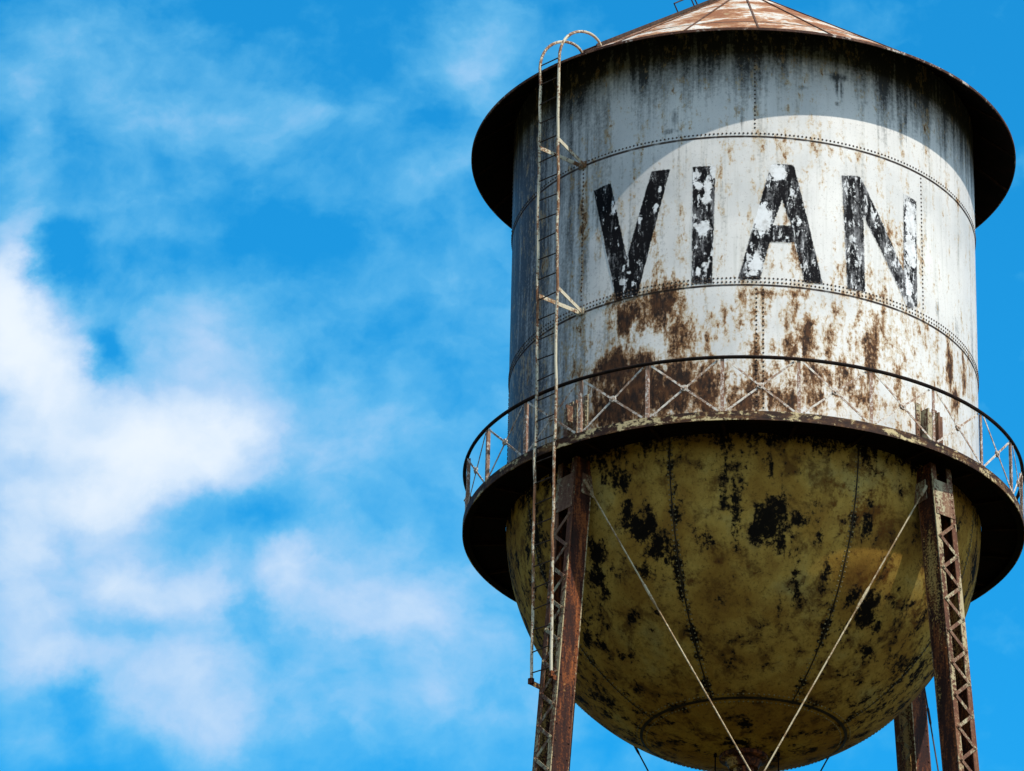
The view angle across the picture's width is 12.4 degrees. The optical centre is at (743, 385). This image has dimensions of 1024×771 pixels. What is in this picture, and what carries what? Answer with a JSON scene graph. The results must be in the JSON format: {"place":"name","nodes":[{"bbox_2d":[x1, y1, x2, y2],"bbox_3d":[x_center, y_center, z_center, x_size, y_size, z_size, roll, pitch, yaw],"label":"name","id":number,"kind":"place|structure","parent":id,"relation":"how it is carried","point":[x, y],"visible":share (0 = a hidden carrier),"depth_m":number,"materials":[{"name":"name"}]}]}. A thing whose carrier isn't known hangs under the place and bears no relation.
{"place":"outdoors","nodes":[
{"label":"outdoors","id":0,"kind":"place"},
{"bbox_2d":[0,0,1023,770],"label":"sky","id":1,"kind":"structure","parent":0,"point":[256,269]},
{"label":"ground","id":2,"kind":"structure","parent":0,"visible":0},
{"bbox_2d":[462,0,1023,770],"bbox_3d":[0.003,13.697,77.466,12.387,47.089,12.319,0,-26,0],"label":"water tower","id":3,"kind":"structure","parent":2,"relation":"on","point":[744,498],"depth_m":80.61,"materials":[{"name":"white metal"}]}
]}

